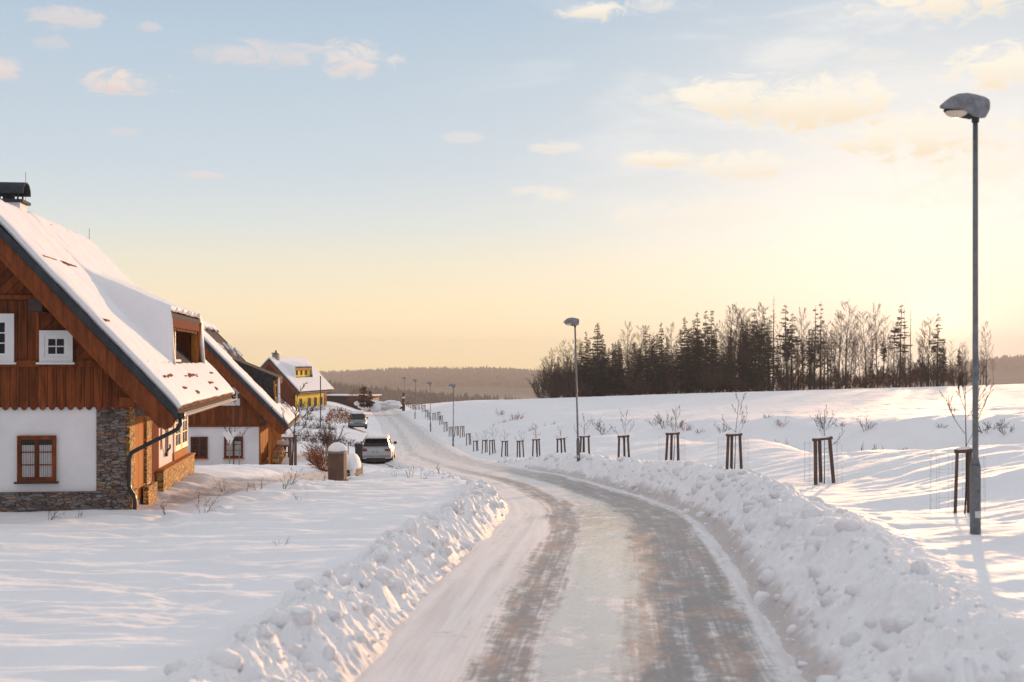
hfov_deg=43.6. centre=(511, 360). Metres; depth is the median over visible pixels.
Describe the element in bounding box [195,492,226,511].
weed stalk
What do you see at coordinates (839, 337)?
bare tree
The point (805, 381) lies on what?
undergrowth bush
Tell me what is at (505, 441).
tree stake
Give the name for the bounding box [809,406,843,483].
sapling
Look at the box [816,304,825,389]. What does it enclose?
spruce tree
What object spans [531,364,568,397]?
undergrowth bush
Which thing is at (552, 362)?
bare tree
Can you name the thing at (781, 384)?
undergrowth bush
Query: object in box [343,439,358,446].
bush
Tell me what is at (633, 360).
bare tree
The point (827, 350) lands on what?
bare tree
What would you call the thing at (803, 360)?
bare tree
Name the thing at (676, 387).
undergrowth bush
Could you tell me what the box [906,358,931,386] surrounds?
undergrowth bush
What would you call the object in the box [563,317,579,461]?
street lamp
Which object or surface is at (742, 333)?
bare tree
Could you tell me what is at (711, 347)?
spruce tree
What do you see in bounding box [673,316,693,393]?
spruce tree
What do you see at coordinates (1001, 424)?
dry bush
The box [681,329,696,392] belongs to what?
spruce tree
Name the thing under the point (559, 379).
bare tree
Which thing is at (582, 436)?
tree stake
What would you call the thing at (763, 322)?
bare tree
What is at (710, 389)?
undergrowth bush
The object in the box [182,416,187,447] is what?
window
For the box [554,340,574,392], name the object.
bare tree
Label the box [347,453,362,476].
gate wall
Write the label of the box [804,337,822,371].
bare tree
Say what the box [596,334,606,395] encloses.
spruce tree
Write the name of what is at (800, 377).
undergrowth bush
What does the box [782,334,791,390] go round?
spruce tree
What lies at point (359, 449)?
wheelie bin
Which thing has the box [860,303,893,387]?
bare tree
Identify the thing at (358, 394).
bush
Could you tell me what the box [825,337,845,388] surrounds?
bare tree
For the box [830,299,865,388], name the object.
bare tree
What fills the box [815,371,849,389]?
undergrowth bush
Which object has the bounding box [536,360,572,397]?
undergrowth bush
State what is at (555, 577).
road
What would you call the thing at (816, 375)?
undergrowth bush
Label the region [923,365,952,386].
undergrowth bush
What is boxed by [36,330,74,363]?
window
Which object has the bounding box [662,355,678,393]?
bare tree
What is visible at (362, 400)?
fir tree
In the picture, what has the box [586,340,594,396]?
spruce tree
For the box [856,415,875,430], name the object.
dry bush
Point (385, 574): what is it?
snow clods
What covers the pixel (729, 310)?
bare tree
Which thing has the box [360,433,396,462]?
parked car
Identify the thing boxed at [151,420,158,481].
arched doorway
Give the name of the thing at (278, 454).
firewood stack
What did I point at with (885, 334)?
bare tree
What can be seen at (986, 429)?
dry bush
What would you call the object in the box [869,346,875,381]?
spruce tree
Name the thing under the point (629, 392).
undergrowth bush
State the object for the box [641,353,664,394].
bare tree
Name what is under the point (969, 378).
undergrowth bush
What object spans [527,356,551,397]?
bare tree
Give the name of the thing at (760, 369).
spruce tree
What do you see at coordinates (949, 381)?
undergrowth bush
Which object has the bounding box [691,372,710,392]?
undergrowth bush
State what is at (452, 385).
street lamp
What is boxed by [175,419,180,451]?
window
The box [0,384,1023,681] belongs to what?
snow ground
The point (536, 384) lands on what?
undergrowth bush
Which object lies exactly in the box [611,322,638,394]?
bare tree
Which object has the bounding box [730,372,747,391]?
undergrowth bush
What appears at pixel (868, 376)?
undergrowth bush
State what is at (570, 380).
undergrowth bush
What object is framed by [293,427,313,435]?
bush
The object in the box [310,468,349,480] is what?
bush
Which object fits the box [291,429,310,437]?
bush
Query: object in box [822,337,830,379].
spruce tree
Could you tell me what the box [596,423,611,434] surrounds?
dry bush
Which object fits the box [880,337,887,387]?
spruce tree
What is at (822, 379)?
undergrowth bush
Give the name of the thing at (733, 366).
spruce tree
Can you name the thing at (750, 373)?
spruce tree
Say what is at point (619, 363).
spruce tree
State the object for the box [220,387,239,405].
window
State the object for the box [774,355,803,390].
undergrowth bush
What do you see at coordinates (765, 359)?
spruce tree
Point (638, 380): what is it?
undergrowth bush
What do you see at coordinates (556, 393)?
spruce tree
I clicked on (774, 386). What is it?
undergrowth bush
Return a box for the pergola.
[282,435,292,444]
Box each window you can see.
[0,314,16,363]
[14,435,58,483]
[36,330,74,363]
[160,427,161,449]
[165,429,168,456]
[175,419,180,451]
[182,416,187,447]
[191,437,208,458]
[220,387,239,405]
[223,437,243,458]
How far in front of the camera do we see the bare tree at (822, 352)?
308.60 m
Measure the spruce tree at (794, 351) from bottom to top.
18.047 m
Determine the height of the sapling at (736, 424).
2.689 m
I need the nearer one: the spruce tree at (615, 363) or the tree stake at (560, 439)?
the tree stake at (560, 439)
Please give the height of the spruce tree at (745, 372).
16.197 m
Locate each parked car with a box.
[347,410,367,428]
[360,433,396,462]
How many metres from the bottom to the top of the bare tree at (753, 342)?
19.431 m
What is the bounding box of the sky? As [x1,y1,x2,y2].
[0,0,1023,376]
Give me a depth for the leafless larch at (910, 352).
279.90 m
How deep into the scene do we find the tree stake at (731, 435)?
37.89 m
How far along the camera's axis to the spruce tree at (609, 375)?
283.94 m
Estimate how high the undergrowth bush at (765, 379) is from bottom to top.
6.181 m
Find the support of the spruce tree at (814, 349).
on the snow ground
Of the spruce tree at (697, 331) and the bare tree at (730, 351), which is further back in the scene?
the bare tree at (730, 351)
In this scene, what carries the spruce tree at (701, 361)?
on the snow ground
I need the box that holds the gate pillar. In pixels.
[327,442,347,480]
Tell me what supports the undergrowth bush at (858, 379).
on the snow ground
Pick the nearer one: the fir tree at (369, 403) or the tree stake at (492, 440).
the tree stake at (492, 440)
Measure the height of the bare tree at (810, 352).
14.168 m
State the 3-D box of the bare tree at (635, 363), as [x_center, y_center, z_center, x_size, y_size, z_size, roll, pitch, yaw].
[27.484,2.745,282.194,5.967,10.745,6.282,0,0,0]
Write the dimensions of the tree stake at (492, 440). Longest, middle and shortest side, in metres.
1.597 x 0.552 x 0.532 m
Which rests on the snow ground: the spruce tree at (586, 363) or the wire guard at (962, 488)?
the spruce tree at (586, 363)
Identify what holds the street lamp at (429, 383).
on the snow ground
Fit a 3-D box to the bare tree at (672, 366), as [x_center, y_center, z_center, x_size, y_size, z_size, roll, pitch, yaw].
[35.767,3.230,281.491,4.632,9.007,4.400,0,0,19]
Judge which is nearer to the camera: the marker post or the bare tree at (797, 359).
the marker post
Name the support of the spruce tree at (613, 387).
on the snow ground
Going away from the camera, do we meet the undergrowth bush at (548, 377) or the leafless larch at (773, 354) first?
the leafless larch at (773, 354)
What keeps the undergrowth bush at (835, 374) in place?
on the snow ground
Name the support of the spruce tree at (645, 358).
on the snow ground
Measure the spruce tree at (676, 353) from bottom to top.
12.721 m
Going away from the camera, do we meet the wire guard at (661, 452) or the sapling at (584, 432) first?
the wire guard at (661, 452)
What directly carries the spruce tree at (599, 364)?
on the snow ground
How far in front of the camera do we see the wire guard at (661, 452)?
44.00 m
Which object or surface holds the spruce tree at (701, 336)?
on the snow ground
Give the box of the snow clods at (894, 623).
[496,450,1023,681]
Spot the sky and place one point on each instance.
(362, 185)
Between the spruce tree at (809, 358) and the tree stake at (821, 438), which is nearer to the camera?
the tree stake at (821, 438)
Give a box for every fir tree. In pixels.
[355,386,371,407]
[365,389,373,407]
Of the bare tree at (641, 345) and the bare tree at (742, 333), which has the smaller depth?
the bare tree at (641, 345)
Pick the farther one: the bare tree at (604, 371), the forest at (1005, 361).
the forest at (1005, 361)
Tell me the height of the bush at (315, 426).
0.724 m
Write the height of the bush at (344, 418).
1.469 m
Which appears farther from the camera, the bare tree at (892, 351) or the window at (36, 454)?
the bare tree at (892, 351)
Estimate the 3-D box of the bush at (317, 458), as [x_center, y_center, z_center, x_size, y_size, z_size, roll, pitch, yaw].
[-8.214,4.084,56.037,2.154,1.598,2.305,0,0,-12]
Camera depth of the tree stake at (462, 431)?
131.85 m
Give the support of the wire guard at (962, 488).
attached to the tree stake at (965, 449)
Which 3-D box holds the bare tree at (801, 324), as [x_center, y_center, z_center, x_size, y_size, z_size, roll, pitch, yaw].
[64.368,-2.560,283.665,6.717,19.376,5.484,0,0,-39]
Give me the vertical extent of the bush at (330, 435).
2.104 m
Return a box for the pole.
[320,376,320,425]
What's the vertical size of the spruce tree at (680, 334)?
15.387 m
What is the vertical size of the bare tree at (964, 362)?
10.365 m
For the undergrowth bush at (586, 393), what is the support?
on the snow ground
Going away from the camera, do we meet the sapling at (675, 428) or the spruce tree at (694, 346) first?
the sapling at (675, 428)
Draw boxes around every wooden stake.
[289,437,291,464]
[294,435,296,465]
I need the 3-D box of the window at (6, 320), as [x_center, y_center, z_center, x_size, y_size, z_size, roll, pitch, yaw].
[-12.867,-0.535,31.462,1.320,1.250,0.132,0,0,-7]
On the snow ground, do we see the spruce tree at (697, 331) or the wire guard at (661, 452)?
the spruce tree at (697, 331)
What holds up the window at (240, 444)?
in the timber house at (255, 388)
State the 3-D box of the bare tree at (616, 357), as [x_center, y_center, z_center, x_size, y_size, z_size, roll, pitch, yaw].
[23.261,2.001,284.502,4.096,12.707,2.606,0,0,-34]
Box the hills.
[369,366,1023,399]
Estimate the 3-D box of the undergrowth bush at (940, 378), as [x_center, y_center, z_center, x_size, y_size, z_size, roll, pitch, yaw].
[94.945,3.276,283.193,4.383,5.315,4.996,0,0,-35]
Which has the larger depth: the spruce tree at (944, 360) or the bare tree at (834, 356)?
the bare tree at (834, 356)
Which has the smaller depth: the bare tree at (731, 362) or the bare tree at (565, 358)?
the bare tree at (731, 362)
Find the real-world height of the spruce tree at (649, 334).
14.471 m
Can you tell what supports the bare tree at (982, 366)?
on the snow ground
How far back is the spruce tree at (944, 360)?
283.89 m
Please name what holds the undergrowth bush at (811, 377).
on the snow ground
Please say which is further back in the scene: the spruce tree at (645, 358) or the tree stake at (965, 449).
the spruce tree at (645, 358)
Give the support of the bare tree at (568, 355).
on the snow ground
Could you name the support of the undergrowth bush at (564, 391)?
on the snow ground
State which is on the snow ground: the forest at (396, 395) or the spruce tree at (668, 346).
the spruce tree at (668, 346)
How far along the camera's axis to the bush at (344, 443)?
98.22 m
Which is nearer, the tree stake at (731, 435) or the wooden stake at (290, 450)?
the tree stake at (731, 435)
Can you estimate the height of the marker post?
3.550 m
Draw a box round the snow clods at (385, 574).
[163,466,507,681]
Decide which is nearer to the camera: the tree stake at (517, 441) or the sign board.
the sign board
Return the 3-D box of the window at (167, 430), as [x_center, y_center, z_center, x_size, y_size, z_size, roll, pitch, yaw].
[-10.457,2.280,38.802,0.024,1.220,0.600,0,0,-7]
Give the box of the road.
[353,409,806,681]
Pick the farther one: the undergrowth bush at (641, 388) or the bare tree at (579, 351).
the bare tree at (579, 351)
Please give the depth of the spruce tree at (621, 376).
283.84 m
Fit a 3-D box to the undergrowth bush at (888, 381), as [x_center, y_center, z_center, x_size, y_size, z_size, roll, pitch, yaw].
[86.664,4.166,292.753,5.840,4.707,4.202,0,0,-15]
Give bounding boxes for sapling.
[574,413,593,452]
[609,408,633,439]
[669,405,681,460]
[722,393,747,468]
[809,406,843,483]
[939,366,993,512]
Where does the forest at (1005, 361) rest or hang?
on the hills
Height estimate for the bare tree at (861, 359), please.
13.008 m
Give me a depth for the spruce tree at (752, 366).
284.82 m
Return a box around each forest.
[318,365,713,392]
[327,379,526,404]
[913,354,1023,383]
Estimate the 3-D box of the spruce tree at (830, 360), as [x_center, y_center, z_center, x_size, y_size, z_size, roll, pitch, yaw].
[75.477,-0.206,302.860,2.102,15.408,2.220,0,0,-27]
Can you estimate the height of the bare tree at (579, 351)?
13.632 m
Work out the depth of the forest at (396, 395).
1289.95 m
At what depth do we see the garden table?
71.62 m
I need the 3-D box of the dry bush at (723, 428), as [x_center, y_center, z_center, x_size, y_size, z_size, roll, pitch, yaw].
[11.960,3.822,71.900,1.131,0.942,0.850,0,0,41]
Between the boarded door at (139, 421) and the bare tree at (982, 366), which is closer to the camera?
the boarded door at (139, 421)
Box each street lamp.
[412,379,416,418]
[426,382,431,431]
[448,384,455,445]
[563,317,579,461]
[939,93,989,534]
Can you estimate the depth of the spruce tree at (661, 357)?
280.95 m
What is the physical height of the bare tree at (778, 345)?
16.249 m
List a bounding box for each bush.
[290,431,309,441]
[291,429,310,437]
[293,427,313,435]
[299,429,340,454]
[299,436,336,471]
[308,423,320,428]
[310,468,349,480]
[315,419,345,451]
[325,407,350,423]
[333,436,349,445]
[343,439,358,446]
[346,387,371,402]
[525,371,552,397]
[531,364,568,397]
[534,386,555,397]
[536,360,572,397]
[543,380,574,397]
[547,356,589,397]
[562,362,592,396]
[570,380,595,396]
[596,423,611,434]
[616,377,643,395]
[622,369,651,394]
[632,378,660,394]
[635,383,651,394]
[656,412,674,428]
[659,373,683,393]
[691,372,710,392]
[699,363,730,392]
[700,368,720,392]
[713,422,730,432]
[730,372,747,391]
[737,378,759,391]
[759,365,783,390]
[769,381,785,390]
[771,361,785,390]
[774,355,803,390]
[777,373,792,390]
[780,366,806,390]
[783,377,802,390]
[793,360,818,389]
[793,371,810,389]
[802,372,830,389]
[804,367,824,389]
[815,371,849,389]
[815,411,835,428]
[817,373,829,389]
[823,355,858,388]
[827,362,849,388]
[840,369,862,388]
[855,374,866,387]
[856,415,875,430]
[857,372,882,387]
[860,356,890,387]
[860,365,886,387]
[871,368,898,387]
[880,372,898,387]
[881,353,915,387]
[889,352,923,386]
[904,364,926,386]
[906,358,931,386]
[907,348,947,386]
[912,364,930,386]
[920,354,946,386]
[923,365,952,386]
[929,367,948,385]
[940,372,955,385]
[947,361,965,385]
[947,363,971,385]
[952,369,971,385]
[978,422,997,432]
[984,419,1008,428]
[995,423,1013,433]
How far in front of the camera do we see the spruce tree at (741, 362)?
283.96 m
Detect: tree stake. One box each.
[460,426,464,436]
[466,433,470,445]
[473,440,477,451]
[481,439,487,453]
[489,439,495,454]
[501,440,507,456]
[516,440,523,456]
[532,438,539,456]
[556,437,565,452]
[579,435,589,453]
[617,434,629,457]
[665,432,679,460]
[725,432,742,468]
[812,436,834,484]
[953,446,971,512]
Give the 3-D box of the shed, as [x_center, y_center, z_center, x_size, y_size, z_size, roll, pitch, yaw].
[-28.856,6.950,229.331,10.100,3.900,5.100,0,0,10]
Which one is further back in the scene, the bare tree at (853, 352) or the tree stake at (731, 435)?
the bare tree at (853, 352)
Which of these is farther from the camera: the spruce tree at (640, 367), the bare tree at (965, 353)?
the bare tree at (965, 353)
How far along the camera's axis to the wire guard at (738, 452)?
38.00 m
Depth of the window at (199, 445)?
65.58 m
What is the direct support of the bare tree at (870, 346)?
on the snow ground
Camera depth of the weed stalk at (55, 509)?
29.52 m
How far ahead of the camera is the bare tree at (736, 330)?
284.01 m
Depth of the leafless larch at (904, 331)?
282.09 m
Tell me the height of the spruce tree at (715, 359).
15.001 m
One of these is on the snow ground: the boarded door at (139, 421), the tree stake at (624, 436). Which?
the tree stake at (624, 436)
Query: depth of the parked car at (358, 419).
128.73 m
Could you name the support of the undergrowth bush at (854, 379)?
on the snow ground
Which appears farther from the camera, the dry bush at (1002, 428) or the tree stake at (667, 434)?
the dry bush at (1002, 428)
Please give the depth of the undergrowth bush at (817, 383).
283.76 m
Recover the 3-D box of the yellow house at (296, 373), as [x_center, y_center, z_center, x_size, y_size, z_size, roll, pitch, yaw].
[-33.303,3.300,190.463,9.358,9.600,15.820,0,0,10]
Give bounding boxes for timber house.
[0,172,236,511]
[188,320,299,464]
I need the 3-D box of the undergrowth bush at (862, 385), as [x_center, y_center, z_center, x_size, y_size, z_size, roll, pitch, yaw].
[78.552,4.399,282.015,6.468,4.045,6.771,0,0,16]
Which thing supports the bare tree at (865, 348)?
on the snow ground
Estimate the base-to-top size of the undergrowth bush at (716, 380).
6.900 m
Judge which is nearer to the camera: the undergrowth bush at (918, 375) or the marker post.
the marker post
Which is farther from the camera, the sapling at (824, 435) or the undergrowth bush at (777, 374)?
the undergrowth bush at (777, 374)
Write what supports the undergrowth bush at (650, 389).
on the snow ground
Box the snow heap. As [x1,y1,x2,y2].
[354,400,400,411]
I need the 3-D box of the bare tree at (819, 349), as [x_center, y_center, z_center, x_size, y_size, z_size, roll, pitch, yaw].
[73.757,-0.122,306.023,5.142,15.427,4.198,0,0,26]
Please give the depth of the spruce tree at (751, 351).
283.91 m
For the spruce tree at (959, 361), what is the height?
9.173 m
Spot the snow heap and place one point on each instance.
(378, 406)
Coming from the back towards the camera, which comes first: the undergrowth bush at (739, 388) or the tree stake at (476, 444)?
the undergrowth bush at (739, 388)
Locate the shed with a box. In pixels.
[327,392,381,410]
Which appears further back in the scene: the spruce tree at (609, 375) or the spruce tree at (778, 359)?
the spruce tree at (778, 359)
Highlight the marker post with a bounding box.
[399,393,404,410]
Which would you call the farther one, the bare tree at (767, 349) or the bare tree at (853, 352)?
the bare tree at (767, 349)
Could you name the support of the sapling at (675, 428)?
on the snow ground
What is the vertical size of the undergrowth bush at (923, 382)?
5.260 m
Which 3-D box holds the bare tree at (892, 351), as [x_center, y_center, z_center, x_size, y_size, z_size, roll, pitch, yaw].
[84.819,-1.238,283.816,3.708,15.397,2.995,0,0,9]
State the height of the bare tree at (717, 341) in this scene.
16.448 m
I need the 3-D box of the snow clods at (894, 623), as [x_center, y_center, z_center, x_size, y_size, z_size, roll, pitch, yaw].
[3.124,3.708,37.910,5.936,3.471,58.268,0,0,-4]
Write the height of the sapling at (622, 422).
2.528 m
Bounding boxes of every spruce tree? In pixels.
[553,356,561,395]
[574,344,589,396]
[579,332,591,396]
[584,323,609,396]
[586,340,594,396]
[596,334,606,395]
[605,348,611,395]
[606,344,619,395]
[607,343,624,395]
[613,344,626,386]
[615,355,625,395]
[627,346,637,387]
[636,347,642,391]
[638,324,650,394]
[643,333,654,383]
[647,358,652,393]
[648,335,663,393]
[650,336,656,383]
[650,364,659,393]
[653,323,668,393]
[660,336,672,393]
[662,366,668,393]
[671,339,679,393]
[672,359,680,393]
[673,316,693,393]
[674,330,683,393]
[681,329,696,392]
[685,360,695,391]
[688,319,700,392]
[691,313,706,392]
[695,339,708,389]
[696,311,713,392]
[702,311,719,392]
[708,329,719,392]
[717,348,727,391]
[718,346,735,391]
[724,336,737,391]
[735,329,749,391]
[736,325,754,391]
[744,334,757,391]
[749,309,764,391]
[749,364,753,386]
[752,311,772,390]
[752,349,766,390]
[756,320,782,390]
[774,306,798,390]
[774,340,785,389]
[782,312,801,390]
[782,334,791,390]
[803,329,813,389]
[807,309,821,389]
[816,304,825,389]
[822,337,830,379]
[828,328,834,372]
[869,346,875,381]
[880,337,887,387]
[886,304,911,387]
[927,312,945,386]
[939,340,947,385]
[956,347,961,365]
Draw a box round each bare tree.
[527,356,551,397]
[543,349,569,397]
[550,367,567,395]
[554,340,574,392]
[561,349,574,374]
[566,339,584,396]
[573,341,584,370]
[587,345,606,393]
[593,352,620,395]
[594,347,629,395]
[607,347,628,395]
[610,341,621,368]
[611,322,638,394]
[623,324,654,393]
[623,345,639,394]
[625,350,644,394]
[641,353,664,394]
[660,321,681,391]
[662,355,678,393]
[668,355,680,393]
[703,322,728,389]
[715,304,745,367]
[719,339,746,391]
[720,336,739,372]
[721,303,751,391]
[729,307,766,391]
[729,316,757,391]
[736,321,769,391]
[747,303,772,391]
[758,322,782,390]
[774,324,784,375]
[787,307,813,389]
[788,337,808,389]
[798,342,806,372]
[800,330,822,366]
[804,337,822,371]
[806,331,816,374]
[811,330,829,372]
[816,324,832,382]
[816,330,833,388]
[821,323,833,389]
[821,333,828,389]
[825,329,843,388]
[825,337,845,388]
[829,310,849,388]
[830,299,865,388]
[841,324,863,388]
[847,311,878,386]
[852,335,864,375]
[859,351,870,373]
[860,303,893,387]
[865,315,877,386]
[878,315,892,362]
[887,321,901,387]
[889,334,899,360]
[915,320,932,386]
[916,316,945,386]
[946,341,955,385]
[955,343,968,365]
[961,343,968,385]
[978,320,993,384]
[978,352,987,384]
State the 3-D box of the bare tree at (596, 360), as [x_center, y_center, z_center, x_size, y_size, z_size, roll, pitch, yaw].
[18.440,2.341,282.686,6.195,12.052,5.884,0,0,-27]
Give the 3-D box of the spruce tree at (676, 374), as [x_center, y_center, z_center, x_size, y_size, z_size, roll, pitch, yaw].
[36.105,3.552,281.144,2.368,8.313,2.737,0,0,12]
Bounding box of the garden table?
[277,441,288,456]
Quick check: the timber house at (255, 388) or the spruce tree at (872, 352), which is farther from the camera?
the spruce tree at (872, 352)
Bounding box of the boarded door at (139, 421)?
[135,415,143,499]
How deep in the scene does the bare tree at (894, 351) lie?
291.80 m
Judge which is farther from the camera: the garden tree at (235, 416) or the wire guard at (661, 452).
the garden tree at (235, 416)
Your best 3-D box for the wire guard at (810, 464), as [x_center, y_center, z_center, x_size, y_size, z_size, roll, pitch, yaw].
[7.539,2.504,31.000,0.923,1.080,0.923,0,0,0]
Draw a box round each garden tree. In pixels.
[220,400,251,463]
[281,382,316,464]
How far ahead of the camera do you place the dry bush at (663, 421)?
80.11 m
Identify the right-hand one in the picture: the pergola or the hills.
the hills
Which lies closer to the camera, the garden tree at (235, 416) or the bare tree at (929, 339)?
the garden tree at (235, 416)
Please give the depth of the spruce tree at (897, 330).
279.85 m
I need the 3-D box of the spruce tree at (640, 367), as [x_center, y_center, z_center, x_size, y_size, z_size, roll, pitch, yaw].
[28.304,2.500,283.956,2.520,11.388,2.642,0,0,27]
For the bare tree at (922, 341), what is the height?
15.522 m
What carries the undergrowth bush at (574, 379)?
on the snow ground
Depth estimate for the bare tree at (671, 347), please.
283.70 m
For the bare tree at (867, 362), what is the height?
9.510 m
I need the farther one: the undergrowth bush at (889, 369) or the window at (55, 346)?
the undergrowth bush at (889, 369)
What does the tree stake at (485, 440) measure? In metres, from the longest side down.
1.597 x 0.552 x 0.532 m
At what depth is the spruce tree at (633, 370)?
285.96 m
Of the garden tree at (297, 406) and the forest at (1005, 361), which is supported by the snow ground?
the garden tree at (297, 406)
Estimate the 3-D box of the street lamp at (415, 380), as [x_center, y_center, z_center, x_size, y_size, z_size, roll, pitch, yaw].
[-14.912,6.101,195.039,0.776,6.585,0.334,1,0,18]
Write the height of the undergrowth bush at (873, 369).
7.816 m
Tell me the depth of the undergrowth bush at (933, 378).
278.68 m
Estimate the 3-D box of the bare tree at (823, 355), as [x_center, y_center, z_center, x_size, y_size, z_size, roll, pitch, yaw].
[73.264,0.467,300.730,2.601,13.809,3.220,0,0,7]
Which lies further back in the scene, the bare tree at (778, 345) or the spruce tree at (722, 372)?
the bare tree at (778, 345)
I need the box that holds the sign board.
[222,432,235,445]
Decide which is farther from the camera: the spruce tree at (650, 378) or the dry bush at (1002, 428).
the spruce tree at (650, 378)
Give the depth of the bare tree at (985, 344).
281.86 m
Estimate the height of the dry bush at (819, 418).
1.046 m
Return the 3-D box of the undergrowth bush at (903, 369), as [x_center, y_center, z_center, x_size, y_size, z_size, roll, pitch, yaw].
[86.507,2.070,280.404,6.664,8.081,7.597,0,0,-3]
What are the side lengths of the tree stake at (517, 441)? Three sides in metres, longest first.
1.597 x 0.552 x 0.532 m
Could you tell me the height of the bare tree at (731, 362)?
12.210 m
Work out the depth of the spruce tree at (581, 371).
283.73 m
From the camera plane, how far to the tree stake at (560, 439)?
66.86 m
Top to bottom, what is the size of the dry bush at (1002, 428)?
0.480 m
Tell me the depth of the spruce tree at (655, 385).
281.25 m
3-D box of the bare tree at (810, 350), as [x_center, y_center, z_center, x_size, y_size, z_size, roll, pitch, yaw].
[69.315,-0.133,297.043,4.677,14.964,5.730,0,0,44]
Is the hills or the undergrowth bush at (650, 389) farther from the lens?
the hills
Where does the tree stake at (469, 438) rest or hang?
on the snow ground
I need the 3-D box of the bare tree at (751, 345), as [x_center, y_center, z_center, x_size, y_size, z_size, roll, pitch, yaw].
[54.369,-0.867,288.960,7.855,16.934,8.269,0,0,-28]
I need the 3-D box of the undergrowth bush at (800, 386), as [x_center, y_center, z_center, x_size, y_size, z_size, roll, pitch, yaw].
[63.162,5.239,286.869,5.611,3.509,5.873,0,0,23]
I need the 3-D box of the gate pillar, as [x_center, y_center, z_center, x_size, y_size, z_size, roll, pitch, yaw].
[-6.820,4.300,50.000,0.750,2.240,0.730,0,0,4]
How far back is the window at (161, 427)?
37.64 m
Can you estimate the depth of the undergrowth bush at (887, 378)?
283.33 m
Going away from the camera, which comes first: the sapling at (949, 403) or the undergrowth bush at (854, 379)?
the sapling at (949, 403)
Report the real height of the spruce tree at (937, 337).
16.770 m
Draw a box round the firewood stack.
[272,445,285,464]
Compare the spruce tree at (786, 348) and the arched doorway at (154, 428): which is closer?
the arched doorway at (154, 428)
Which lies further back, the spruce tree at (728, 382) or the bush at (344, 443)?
the spruce tree at (728, 382)
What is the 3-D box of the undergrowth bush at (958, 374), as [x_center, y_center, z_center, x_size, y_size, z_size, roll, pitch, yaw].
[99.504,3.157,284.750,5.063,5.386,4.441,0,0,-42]
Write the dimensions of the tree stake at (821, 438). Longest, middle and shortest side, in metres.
1.580 x 0.552 x 0.532 m
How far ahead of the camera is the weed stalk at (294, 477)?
38.95 m
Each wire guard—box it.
[658,437,683,459]
[720,438,748,467]
[804,452,841,475]
[930,455,985,512]
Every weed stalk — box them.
[46,499,67,519]
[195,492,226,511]
[288,467,302,484]
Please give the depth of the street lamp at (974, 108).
17.46 m
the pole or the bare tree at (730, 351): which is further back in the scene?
the bare tree at (730, 351)
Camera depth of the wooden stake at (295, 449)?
58.55 m
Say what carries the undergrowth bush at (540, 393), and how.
on the snow ground
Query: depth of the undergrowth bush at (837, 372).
288.49 m
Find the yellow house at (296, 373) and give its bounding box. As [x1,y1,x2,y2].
[260,350,334,407]
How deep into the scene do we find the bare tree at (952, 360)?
284.09 m
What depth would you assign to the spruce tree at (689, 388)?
281.42 m
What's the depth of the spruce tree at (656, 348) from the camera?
283.80 m
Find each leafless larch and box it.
[770,300,777,390]
[901,306,906,386]
[907,317,911,386]
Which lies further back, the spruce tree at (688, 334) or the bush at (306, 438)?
the spruce tree at (688, 334)
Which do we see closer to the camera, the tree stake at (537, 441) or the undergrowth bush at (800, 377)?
the tree stake at (537, 441)
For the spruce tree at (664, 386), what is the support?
on the snow ground
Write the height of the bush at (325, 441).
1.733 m
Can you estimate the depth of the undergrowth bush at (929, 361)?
284.07 m
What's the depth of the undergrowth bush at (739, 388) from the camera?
283.33 m
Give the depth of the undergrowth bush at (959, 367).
293.57 m
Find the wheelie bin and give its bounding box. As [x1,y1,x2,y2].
[355,443,362,458]
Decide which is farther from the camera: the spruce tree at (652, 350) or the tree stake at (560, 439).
the spruce tree at (652, 350)
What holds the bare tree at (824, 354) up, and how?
on the snow ground
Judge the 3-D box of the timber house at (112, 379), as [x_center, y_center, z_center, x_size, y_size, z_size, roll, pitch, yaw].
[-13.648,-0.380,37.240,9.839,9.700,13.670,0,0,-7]
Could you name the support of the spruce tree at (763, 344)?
on the snow ground
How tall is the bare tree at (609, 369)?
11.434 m
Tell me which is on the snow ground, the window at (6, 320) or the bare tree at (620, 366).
the bare tree at (620, 366)

